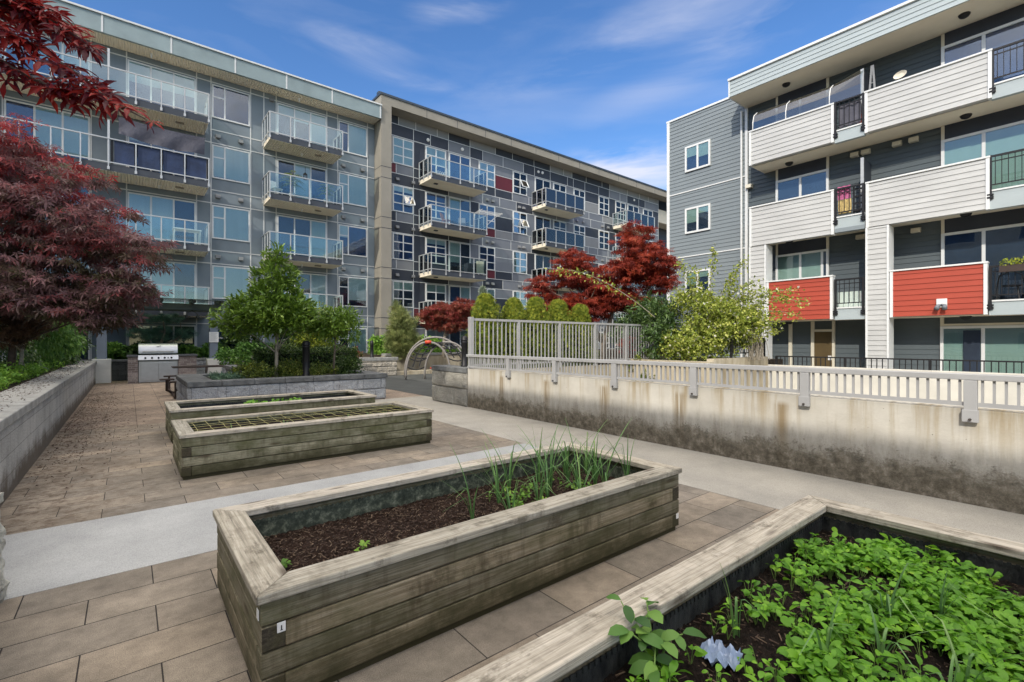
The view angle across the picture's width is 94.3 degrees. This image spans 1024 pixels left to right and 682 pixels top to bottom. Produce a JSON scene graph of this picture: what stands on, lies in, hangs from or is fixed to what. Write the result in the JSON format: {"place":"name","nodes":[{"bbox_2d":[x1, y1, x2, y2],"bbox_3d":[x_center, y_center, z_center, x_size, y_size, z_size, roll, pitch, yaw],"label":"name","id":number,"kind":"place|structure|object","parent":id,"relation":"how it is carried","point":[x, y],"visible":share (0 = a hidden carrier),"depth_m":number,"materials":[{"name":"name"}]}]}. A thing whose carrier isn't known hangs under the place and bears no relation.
{"place":"outdoors","nodes":[
{"label":"outdoors","id":0,"kind":"place"},
{"bbox_2d":[59,381,422,431],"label":"patio","id":1,"kind":"structure","parent":0,"point":[148,407],"depth_m":11.22,"materials":[{"name":"tile"}]},
{"bbox_2d":[0,361,96,602],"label":"planter wall","id":2,"kind":"structure","parent":1,"relation":"on","point":[32,424],"depth_m":5.91,"materials":[{"name":"concrete"}]},
{"bbox_2d":[0,362,71,391],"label":"planting bed","id":3,"kind":"object","parent":2,"relation":"in","point":[13,384],"depth_m":8.70,"materials":[{"name":"soil"}]},
{"bbox_2d":[0,322,47,377],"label":"shrub","id":4,"kind":"object","parent":3,"relation":"on","point":[3,354],"visible":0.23,"depth_m":9.93,"materials":[{"name":"green plant"}]},
{"bbox_2d":[0,314,62,380],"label":"shrub","id":5,"kind":"object","parent":3,"relation":"on","point":[9,331],"visible":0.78,"depth_m":8.80,"materials":[{"name":"brown plant"}]},
{"bbox_2d":[0,357,70,390],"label":"ground cover","id":6,"kind":"object","parent":3,"relation":"on","point":[30,370],"visible":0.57,"depth_m":8.72,"materials":[{"name":"green plant"}]},
{"bbox_2d":[17,317,88,365],"bbox_3d":[-11.247,-0.202,11.555,1.464,1.895,2.950,0,0,-39],"label":"shrub","id":7,"kind":"object","parent":3,"relation":"on","point":[58,342],"visible":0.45,"depth_m":11.24,"materials":[{"name":"green plant"}]},
{"bbox_2d":[0,0,163,132],"bbox_3d":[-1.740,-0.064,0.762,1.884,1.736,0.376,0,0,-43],"label":"maple tree","id":8,"kind":"object","parent":3,"relation":"on","point":[23,13],"visible":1,"depth_m":1.24,"materials":[{"name":"red plant"}]},
{"bbox_2d":[0,112,181,380],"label":"maple tree","id":9,"kind":"object","parent":3,"relation":"on","point":[109,293],"visible":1,"depth_m":8.32,"materials":[{"name":"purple plant"}]},
{"bbox_2d":[0,361,160,488],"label":"leaf litter","id":10,"kind":"object","parent":1,"relation":"on","point":[91,418],"visible":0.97,"depth_m":8.10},
{"bbox_2d":[138,343,178,382],"bbox_3d":[-12.991,0.785,17.440,1.180,1.390,0.740,0,0,-39],"label":"barbecue grill","id":11,"kind":"object","parent":1,"relation":"on","point":[154,367],"visible":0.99,"depth_m":17.18,"materials":[{"name":"silver metal"}]},
{"bbox_2d":[92,297,226,383],"bbox_3d":[-13.387,-0.040,17.994,4.180,3.080,2.020,0,0,-39],"label":"pergola","id":12,"kind":"object","parent":1,"relation":"on","point":[103,369],"visible":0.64,"depth_m":18.13,"materials":[{"name":"concrete"}]},
{"bbox_2d":[127,354,197,383],"bbox_3d":[-12.953,1.000,17.625,2.090,1.000,0.900,0,0,-39],"label":"brick counter","id":13,"kind":"object","parent":1,"relation":"on","point":[186,359],"visible":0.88,"depth_m":17.61,"materials":[{"name":"brick"}]},
{"bbox_2d":[159,364,240,398],"bbox_3d":[-8.889,1.118,13.722,2.090,0.756,2.880,0,0,-39],"label":"picnic table","id":14,"kind":"object","parent":1,"relation":"on","point":[167,386],"visible":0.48,"depth_m":13.68,"materials":[{"name":"brown metal"}]},
{"bbox_2d":[176,370,387,400],"bbox_3d":[-5.827,1.320,12.132,4.343,0.960,2.880,0,0,-39],"label":"stone planter","id":15,"kind":"object","parent":1,"relation":"on","point":[194,386],"visible":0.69,"depth_m":10.91,"materials":[{"name":"stone"}]},
{"bbox_2d":[228,360,274,378],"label":"shrub","id":16,"kind":"object","parent":15,"relation":"on","point":[262,369],"visible":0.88,"depth_m":11.01,"materials":[{"name":"green plant"}]},
{"bbox_2d":[206,239,323,376],"bbox_3d":[-5.978,-0.766,11.605,2.428,3.434,2.214,0,0,-39],"label":"magnolia tree","id":17,"kind":"object","parent":15,"relation":"in","point":[261,308],"visible":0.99,"depth_m":11.39,"materials":[{"name":"green plant"}]},
{"bbox_2d":[272,358,302,376],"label":"shrub","id":18,"kind":"object","parent":15,"relation":"on","point":[295,367],"visible":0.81,"depth_m":11.73,"materials":[{"name":"green plant"}]},
{"bbox_2d":[250,344,358,375],"bbox_3d":[-5.706,0.563,13.205,2.748,0.928,1.050,0,0,-39],"label":"hedge","id":19,"kind":"object","parent":15,"relation":"on","point":[322,357],"visible":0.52,"depth_m":12.88,"materials":[{"name":"green plant"}]},
{"bbox_2d":[304,303,364,374],"bbox_3d":[-4.478,-0.023,12.029,1.478,1.956,1.205,0,0,2],"label":"tree","id":20,"kind":"object","parent":15,"relation":"on","point":[343,322],"visible":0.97,"depth_m":11.94,"materials":[{"name":"green plant"}]},
{"bbox_2d":[332,355,365,373],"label":"shrub","id":21,"kind":"object","parent":15,"relation":"on","point":[350,362],"visible":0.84,"depth_m":12.68,"materials":[{"name":"green plant"}]},
{"bbox_2d":[0,420,522,534],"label":"patio","id":22,"kind":"structure","parent":0,"point":[116,489],"depth_m":5.38,"materials":[{"name":"tile"}]},
{"bbox_2d":[164,389,376,443],"bbox_3d":[-4.150,1.258,8.371,3.140,0.505,1.320,0,0,-39],"label":"wooden planter","id":23,"kind":"object","parent":22,"relation":"on","point":[189,409],"visible":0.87,"depth_m":8.05,"materials":[{"name":"brown wood"}]},
{"bbox_2d":[171,401,433,479],"bbox_3d":[-2.741,1.258,6.514,3.080,0.505,1.260,0,0,-39],"label":"wooden planter","id":24,"kind":"object","parent":22,"relation":"on","point":[214,451],"visible":0.91,"depth_m":5.97,"materials":[{"name":"brown wood"}]},
{"bbox_2d":[190,404,410,430],"bbox_3d":[-2.741,1.038,6.514,2.780,0.025,0.960,0,0,-39],"label":"string net","id":25,"kind":"object","parent":24,"relation":"on","point":[365,409],"visible":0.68,"depth_m":6.50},
{"bbox_2d":[2,443,538,599],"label":"path","id":26,"kind":"structure","parent":0,"point":[40,560],"depth_m":3.58,"materials":[{"name":"concrete"}]},
{"bbox_2d":[2,349,664,364],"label":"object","id":27,"kind":"object","parent":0,"point":[368,355],"visible":0.02,"depth_m":31.65,"materials":[{"name":"soil"}]},
{"bbox_2d":[81,357,236,380],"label":"retaining wall","id":28,"kind":"structure","parent":27,"relation":"on","point":[119,369],"depth_m":17.96,"materials":[{"name":"stone"}]},
{"bbox_2d":[125,311,199,353],"bbox_3d":[-14.154,-0.222,19.289,2.596,2.069,1.449,0,0,-39],"label":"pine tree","id":29,"kind":"object","parent":27,"relation":"on","point":[150,332],"visible":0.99,"depth_m":19.15,"materials":[{"name":"green plant"}]},
{"bbox_2d":[0,0,381,360],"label":"apartment building","id":30,"kind":"structure","parent":27,"relation":"on","point":[264,125],"depth_m":21.89,"materials":[{"name":"grey paint"}]},
{"bbox_2d":[4,98,89,159],"bbox_3d":[-17.866,-7.910,18.320,2.380,2.140,0.065,0,0,-39],"label":"window","id":31,"kind":"structure","parent":30,"relation":"in","point":[69,141],"depth_m":18.44,"materials":[{"name":"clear glass"}]},
{"bbox_2d":[4,24,89,84],"bbox_3d":[-17.866,-10.670,18.320,2.380,2.140,0.065,0,0,-39],"label":"window","id":32,"kind":"structure","parent":30,"relation":"in","point":[62,48],"depth_m":18.46,"materials":[{"name":"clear glass"}]},
{"bbox_2d":[110,140,207,180],"bbox_3d":[-14.276,-7.320,19.390,3.230,0.920,0.030,0,0,-39],"label":"privacy screen","id":33,"kind":"object","parent":30,"relation":"attached to","point":[124,153],"visible":1,"depth_m":19.28,"materials":[{"name":"glass"}]},
{"bbox_2d":[118,111,204,154],"bbox_3d":[-14.341,-8.642,19.549,2.873,1.317,0.182,0,0,-39],"label":"shade cloth","id":34,"kind":"object","parent":30,"relation":"hanging from","point":[174,140],"visible":0.95,"depth_m":19.52,"materials":[{"name":"grey fabric"}]},
{"bbox_2d":[128,324,195,353],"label":"window","id":35,"kind":"structure","parent":30,"relation":"in","point":[130,340],"depth_m":20.73,"materials":[{"name":"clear glass"}]},
{"bbox_2d":[128,261,195,303],"bbox_3d":[-15.104,-2.390,20.550,2.380,2.140,0.065,0,0,-39],"label":"window","id":36,"kind":"structure","parent":30,"relation":"in","point":[187,277],"depth_m":20.86,"materials":[{"name":"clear glass"}]},
{"bbox_2d":[128,192,195,243],"bbox_3d":[-15.104,-5.150,20.550,2.380,2.140,0.065,0,0,-39],"label":"window","id":37,"kind":"structure","parent":30,"relation":"in","point":[148,204],"depth_m":20.56,"materials":[{"name":"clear glass"}]},
{"bbox_2d":[128,59,195,113],"bbox_3d":[-15.104,-10.670,20.550,2.380,2.140,0.065,0,0,-39],"label":"window","id":38,"kind":"structure","parent":30,"relation":"in","point":[147,88],"depth_m":20.54,"materials":[{"name":"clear glass"}]},
{"bbox_2d":[212,265,249,299],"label":"window","id":39,"kind":"structure","parent":30,"relation":"in","point":[226,280],"depth_m":22.10,"materials":[{"name":"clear glass"}]},
{"bbox_2d":[212,205,249,241],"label":"window","id":40,"kind":"structure","parent":30,"relation":"in","point":[228,223],"depth_m":22.15,"materials":[{"name":"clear glass"}]},
{"bbox_2d":[212,144,249,184],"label":"window","id":41,"kind":"structure","parent":30,"relation":"in","point":[229,164],"depth_m":22.15,"materials":[{"name":"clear glass"}]},
{"bbox_2d":[212,84,249,126],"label":"window","id":42,"kind":"structure","parent":30,"relation":"in","point":[230,105],"depth_m":22.16,"materials":[{"name":"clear glass"}]},
{"bbox_2d":[277,215,326,257],"bbox_3d":[-10.650,-5.150,24.147,2.370,2.140,0.065,0,0,-39],"label":"window","id":43,"kind":"structure","parent":30,"relation":"in","point":[286,224],"depth_m":24.16,"materials":[{"name":"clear glass"}]},
{"bbox_2d":[277,159,326,201],"bbox_3d":[-10.650,-7.910,24.147,2.370,2.140,0.065,0,0,-39],"label":"window","id":44,"kind":"structure","parent":30,"relation":"in","point":[283,166],"depth_m":24.17,"materials":[{"name":"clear glass"}]},
{"bbox_2d":[277,103,326,145],"bbox_3d":[-10.650,-10.670,24.147,2.370,2.140,0.065,0,0,-39],"label":"window","id":45,"kind":"structure","parent":30,"relation":"in","point":[300,129],"depth_m":24.11,"materials":[{"name":"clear glass"}]},
{"bbox_2d":[284,272,326,309],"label":"window","id":46,"kind":"structure","parent":30,"relation":"in","point":[315,283],"depth_m":24.55,"materials":[{"name":"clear glass"}]},
{"bbox_2d":[338,276,366,306],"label":"window","id":47,"kind":"structure","parent":30,"relation":"in","point":[353,290],"depth_m":25.80,"materials":[{"name":"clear glass"}]},
{"bbox_2d":[338,224,366,256],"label":"window","id":48,"kind":"structure","parent":30,"relation":"in","point":[354,238],"depth_m":25.81,"materials":[{"name":"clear glass"}]},
{"bbox_2d":[338,172,366,207],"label":"window","id":49,"kind":"structure","parent":30,"relation":"in","point":[354,187],"depth_m":25.80,"materials":[{"name":"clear glass"}]},
{"bbox_2d":[338,120,366,157],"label":"window","id":50,"kind":"structure","parent":30,"relation":"in","point":[354,136],"depth_m":25.80,"materials":[{"name":"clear glass"}]},
{"bbox_2d":[212,340,266,364],"bbox_3d":[-9.788,0.517,17.192,1.811,1.120,1.809,0,0,-39],"label":"shrub","id":51,"kind":"object","parent":27,"relation":"in","point":[245,355],"visible":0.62,"depth_m":16.81,"materials":[{"name":"green plant"}]},
{"bbox_2d":[219,328,260,356],"bbox_3d":[-12.130,0.062,21.345,1.610,1.848,1.639,0,0,-15],"label":"shrub","id":52,"kind":"object","parent":27,"relation":"on","point":[236,341],"visible":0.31,"depth_m":20.99,"materials":[{"name":"green plant"}]},
{"bbox_2d":[382,299,422,359],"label":"conifer","id":53,"kind":"object","parent":27,"relation":"on","point":[401,339],"visible":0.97,"depth_m":21.69,"materials":[{"name":"green plant"}]},
{"bbox_2d":[358,352,460,375],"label":"retaining wall","id":54,"kind":"structure","parent":27,"relation":"on","point":[389,364],"depth_m":21.72,"materials":[{"name":"stone"}]},
{"bbox_2d":[415,296,474,357],"bbox_3d":[-3.118,-0.690,23.226,3.248,2.984,2.530,0,0,-5],"label":"maple tree","id":55,"kind":"object","parent":27,"relation":"on","point":[455,314],"visible":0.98,"depth_m":22.71,"materials":[{"name":"red plant"}]},
{"bbox_2d":[461,293,505,369],"bbox_3d":[-0.687,0.238,12.534,1.375,3.064,1.464,0,0,-39],"label":"cedar tree","id":56,"kind":"object","parent":27,"relation":"on","point":[485,306],"visible":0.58,"depth_m":12.29,"materials":[{"name":"green plant"}]},
{"bbox_2d":[495,297,536,368],"bbox_3d":[0.056,0.265,13.161,1.366,3.010,1.379,0,0,-39],"label":"cedar tree","id":57,"kind":"object","parent":27,"relation":"on","point":[513,309],"visible":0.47,"depth_m":12.91,"materials":[{"name":"green plant"}]},
{"bbox_2d":[520,296,556,367],"bbox_3d":[0.669,0.229,13.655,1.461,3.083,1.526,0,0,-39],"label":"cedar tree","id":58,"kind":"object","parent":27,"relation":"on","point":[535,308],"visible":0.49,"depth_m":13.39,"materials":[{"name":"green plant"}]},
{"bbox_2d":[546,299,578,366],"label":"cedar tree","id":59,"kind":"object","parent":27,"relation":"on","point":[557,309],"visible":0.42,"depth_m":13.97,"materials":[{"name":"green plant"}]},
{"bbox_2d":[567,303,599,365],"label":"cedar tree","id":60,"kind":"object","parent":27,"relation":"on","point":[581,311],"visible":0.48,"depth_m":14.56,"materials":[{"name":"green plant"}]},
{"bbox_2d":[522,218,685,364],"bbox_3d":[3.317,-1.616,17.507,6.016,5.832,2.529,0,0,1],"label":"maple tree","id":61,"kind":"object","parent":27,"relation":"on","point":[637,265],"visible":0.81,"depth_m":17.15,"materials":[{"name":"red plant"}]},
{"bbox_2d":[0,484,778,681],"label":"patio","id":62,"kind":"structure","parent":0,"point":[168,621],"depth_m":2.53,"materials":[{"name":"tile"}]},
{"bbox_2d":[213,442,681,681],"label":"wooden planter","id":63,"kind":"object","parent":62,"relation":"on","point":[328,604],"visible":0.9,"depth_m":2.67,"materials":[{"name":"brown wood"}]},
{"bbox_2d":[486,477,594,506],"bbox_3d":[0.156,1.160,3.491,1.308,0.091,0.725,0,0,-39],"label":"weed patch","id":64,"kind":"object","parent":63,"relation":"on","point":[523,493],"visible":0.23,"depth_m":3.63,"materials":[{"name":"green plant"}]},
{"bbox_2d":[455,495,1023,681],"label":"wooden planter","id":65,"kind":"object","parent":62,"relation":"on","point":[685,594],"visible":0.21,"depth_m":2.01,"materials":[{"name":"brown wood"}]},
{"bbox_2d":[606,594,706,681],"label":"potato plant","id":66,"kind":"object","parent":65,"relation":"on","point":[641,662],"visible":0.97,"depth_m":1.64,"materials":[{"name":"green plant"}]},
{"bbox_2d":[699,637,742,670],"bbox_3d":[0.761,1.140,1.734,0.127,0.059,0.148,0,0,-39],"label":"plastic bag","id":67,"kind":"object","parent":65,"relation":"on","point":[721,654],"visible":0.91,"depth_m":1.72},
{"bbox_2d":[626,527,1023,681],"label":"salad greens","id":68,"kind":"object","parent":65,"relation":"in","point":[975,629],"visible":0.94,"depth_m":1.90,"materials":[{"name":"green plant"}]},
{"bbox_2d":[860,563,923,630],"bbox_3d":[1.534,1.043,1.967,0.269,0.244,0.308,0,0,43],"label":"onion plant","id":69,"kind":"object","parent":65,"relation":"on","point":[889,608],"visible":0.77,"depth_m":1.94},
{"bbox_2d":[857,599,951,676],"bbox_3d":[1.426,1.057,1.744,0.171,0.217,0.396,0,0,7],"label":"onion plant","id":70,"kind":"object","parent":65,"relation":"on","point":[879,645],"visible":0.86,"depth_m":1.74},
{"bbox_2d":[385,374,432,396],"bbox_3d":[-0.356,1.648,18.029,9.500,0.304,10.100,0,0,-39],"label":"play surface","id":71,"kind":"object","parent":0,"point":[418,384],"depth_m":16.34,"materials":[{"name":"rubber"}]},
{"bbox_2d":[404,336,460,379],"bbox_3d":[-3.063,0.651,19.169,2.936,1.700,1.538,0,0,0],"label":"climbing frame","id":72,"kind":"object","parent":71,"relation":"on","point":[434,345],"visible":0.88,"depth_m":18.61,"materials":[{"name":"metal"}]},
{"bbox_2d":[68,0,907,189],"label":"sky","id":73,"kind":"structure","parent":0,"point":[599,83],"materials":[{"name":"blue"}]},
{"bbox_2d":[374,396,1023,542],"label":"path","id":74,"kind":"structure","parent":0,"point":[778,488],"depth_m":5.13,"materials":[{"name":"concrete"}]},
{"bbox_2d":[431,365,482,406],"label":"stone pier","id":75,"kind":"structure","parent":74,"relation":"on","point":[450,384],"depth_m":11.30,"materials":[{"name":"stone"}]},
{"bbox_2d":[468,368,1023,514],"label":"concrete wall","id":76,"kind":"structure","parent":74,"relation":"on","point":[945,452],"depth_m":5.41,"materials":[{"name":"concrete"}]},
{"bbox_2d":[466,354,1023,422],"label":"railing","id":77,"kind":"object","parent":76,"relation":"attached to","point":[970,404],"visible":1,"depth_m":5.45,"materials":[{"name":"metal"}]},
{"bbox_3d":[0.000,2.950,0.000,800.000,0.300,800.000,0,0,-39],"label":"ground","id":78,"kind":"structure","parent":0,"visible":0},
{"bbox_2d":[371,91,666,351],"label":"apartment building","id":79,"kind":"structure","parent":78,"relation":"on","point":[543,201],"depth_m":30.50,"materials":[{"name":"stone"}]},
{"bbox_2d":[393,281,412,307],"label":"window","id":80,"kind":"structure","parent":79,"relation":"in","point":[402,290],"depth_m":27.62,"materials":[{"name":"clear glass"}]},
{"bbox_2d":[393,232,412,260],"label":"window","id":81,"kind":"structure","parent":79,"relation":"in","point":[402,243],"depth_m":27.61,"materials":[{"name":"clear glass"}]},
{"bbox_2d":[393,184,412,213],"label":"window","id":82,"kind":"structure","parent":79,"relation":"in","point":[399,205],"depth_m":27.58,"materials":[{"name":"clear glass"}]},
{"bbox_2d":[393,136,412,167],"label":"window","id":83,"kind":"structure","parent":79,"relation":"in","point":[402,148],"depth_m":27.61,"materials":[{"name":"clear glass"}]},
{"bbox_2d":[426,283,445,307],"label":"window","id":84,"kind":"structure","parent":79,"relation":"in","point":[434,292],"depth_m":28.97,"materials":[{"name":"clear glass"}]},
{"bbox_2d":[426,238,445,264],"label":"window","id":85,"kind":"structure","parent":79,"relation":"in","point":[432,245],"depth_m":29.04,"materials":[{"name":"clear glass"}]},
{"bbox_2d":[426,192,445,219],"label":"window","id":86,"kind":"structure","parent":79,"relation":"in","point":[431,198],"depth_m":28.99,"materials":[{"name":"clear glass"}]},
{"bbox_2d":[426,146,445,175],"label":"window","id":87,"kind":"structure","parent":79,"relation":"in","point":[430,151],"depth_m":29.07,"materials":[{"name":"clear glass"}]},
{"bbox_2d":[449,241,469,272],"bbox_3d":[-3.305,-5.145,30.078,1.570,2.150,0.065,0,0,-39],"label":"door","id":88,"kind":"structure","parent":79,"relation":"in","point":[455,248],"depth_m":30.02,"materials":[{"name":"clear glass"}]},
{"bbox_2d":[449,197,469,227],"bbox_3d":[-3.305,-7.905,30.078,1.570,2.150,0.065,0,0,-39],"label":"door","id":89,"kind":"structure","parent":79,"relation":"in","point":[456,203],"depth_m":30.02,"materials":[{"name":"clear glass"}]},
{"bbox_2d":[449,152,469,182],"bbox_3d":[-3.305,-10.665,30.078,1.570,2.150,0.065,0,0,-39],"label":"door","id":90,"kind":"structure","parent":79,"relation":"in","point":[454,168],"depth_m":30.08,"materials":[{"name":"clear glass"}]},
{"bbox_2d":[505,364,628,379],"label":"concrete wall","id":91,"kind":"structure","parent":78,"relation":"on","point":[588,370],"depth_m":13.46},
{"bbox_2d":[468,317,654,368],"bbox_3d":[1.800,0.077,13.028,7.130,1.245,0.100,0,0,-39],"label":"fence","id":92,"kind":"object","parent":91,"relation":"on","point":[471,320],"visible":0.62,"depth_m":12.49,"materials":[{"name":"metal"}]},
{"bbox_2d":[629,356,782,390],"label":"concrete wall","id":93,"kind":"structure","parent":78,"relation":"on","point":[766,361],"depth_m":13.52,"materials":[{"name":"concrete"}]},
{"bbox_2d":[607,290,686,359],"bbox_3d":[4.576,-0.414,15.272,2.591,2.582,3.128,0,0,-24],"label":"shrub","id":94,"kind":"object","parent":93,"relation":"on","point":[655,327],"visible":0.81,"depth_m":14.59,"materials":[{"name":"green plant"}]},
{"bbox_2d":[544,243,811,360],"bbox_3d":[4.745,-0.941,13.583,7.479,3.733,2.204,0,0,-13],"label":"rose bush","id":95,"kind":"object","parent":93,"relation":"on","point":[715,328],"visible":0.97,"depth_m":13.60,"materials":[{"name":"green plant"}]},
{"bbox_2d":[666,0,1023,373],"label":"apartment building","id":96,"kind":"structure","parent":78,"relation":"on","point":[927,154],"depth_m":14.49,"materials":[{"name":"paint"}]},
{"bbox_2d":[685,139,710,172],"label":"window","id":97,"kind":"structure","parent":96,"relation":"in","point":[698,155],"depth_m":19.86,"materials":[{"name":"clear glass"}]},
{"bbox_2d":[685,203,710,233],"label":"window","id":98,"kind":"structure","parent":96,"relation":"in","point":[697,218],"depth_m":19.86,"materials":[{"name":"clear glass"}]},
{"bbox_2d":[685,268,710,296],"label":"window","id":99,"kind":"structure","parent":96,"relation":"in","point":[703,273],"depth_m":19.75,"materials":[{"name":"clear glass"}]},
{"bbox_2d":[776,91,828,121],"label":"window","id":100,"kind":"structure","parent":96,"relation":"in","point":[822,99],"depth_m":16.79,"materials":[{"name":"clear glass"}]},
{"bbox_2d":[776,168,828,200],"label":"window","id":101,"kind":"structure","parent":96,"relation":"in","point":[817,181],"depth_m":16.79,"materials":[{"name":"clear glass"}]},
{"bbox_2d":[776,249,828,279],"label":"window","id":102,"kind":"structure","parent":96,"relation":"in","point":[814,263],"depth_m":16.77,"materials":[{"name":"teal glass"}]},
{"bbox_2d":[752,68,869,129],"bbox_3d":[10.030,-8.100,16.110,0.959,1.200,3.266,0,0,-39],"label":"plastic greenhouse","id":103,"kind":"object","parent":96,"relation":"on","point":[841,83],"visible":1,"depth_m":15.99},
{"bbox_2d":[814,332,831,366],"bbox_3d":[10.687,0.716,16.304,0.035,2.068,0.536,0,0,-39],"label":"door","id":104,"kind":"structure","parent":96,"relation":"in","point":[822,340],"depth_m":16.31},
{"bbox_2d":[838,98,860,128],"bbox_3d":[10.530,-7.085,14.815,0.060,0.730,0.580,0,0,-39],"label":"tarpaulin","id":105,"kind":"object","parent":96,"relation":"attached to","point":[851,113],"visible":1,"depth_m":14.81,"materials":[{"name":"grey fabric"}]},
{"bbox_2d":[940,325,1023,373],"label":"window","id":106,"kind":"structure","parent":96,"relation":"in","point":[997,342],"depth_m":13.13,"materials":[{"name":"clear glass"}]},
{"bbox_2d":[941,17,1023,82],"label":"window","id":107,"kind":"structure","parent":96,"relation":"in","point":[1013,31],"depth_m":13.02,"materials":[{"name":"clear glass"}]},
{"bbox_2d":[941,120,1023,189],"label":"window","id":108,"kind":"structure","parent":96,"relation":"in","point":[1008,137],"depth_m":13.06,"materials":[{"name":"clear glass"}]},
{"bbox_2d":[941,223,1023,299],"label":"window","id":109,"kind":"structure","parent":96,"relation":"in","point":[993,245],"depth_m":13.11,"materials":[{"name":"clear glass"}]},
{"bbox_2d":[768,364,1023,410],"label":"concrete wall","id":110,"kind":"structure","parent":78,"relation":"on","point":[1000,392],"depth_m":12.10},
{"bbox_2d":[775,356,1023,373],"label":"railing","id":111,"kind":"object","parent":110,"relation":"attached to","point":[899,359],"visible":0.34,"depth_m":12.26,"materials":[{"name":"black metal"}]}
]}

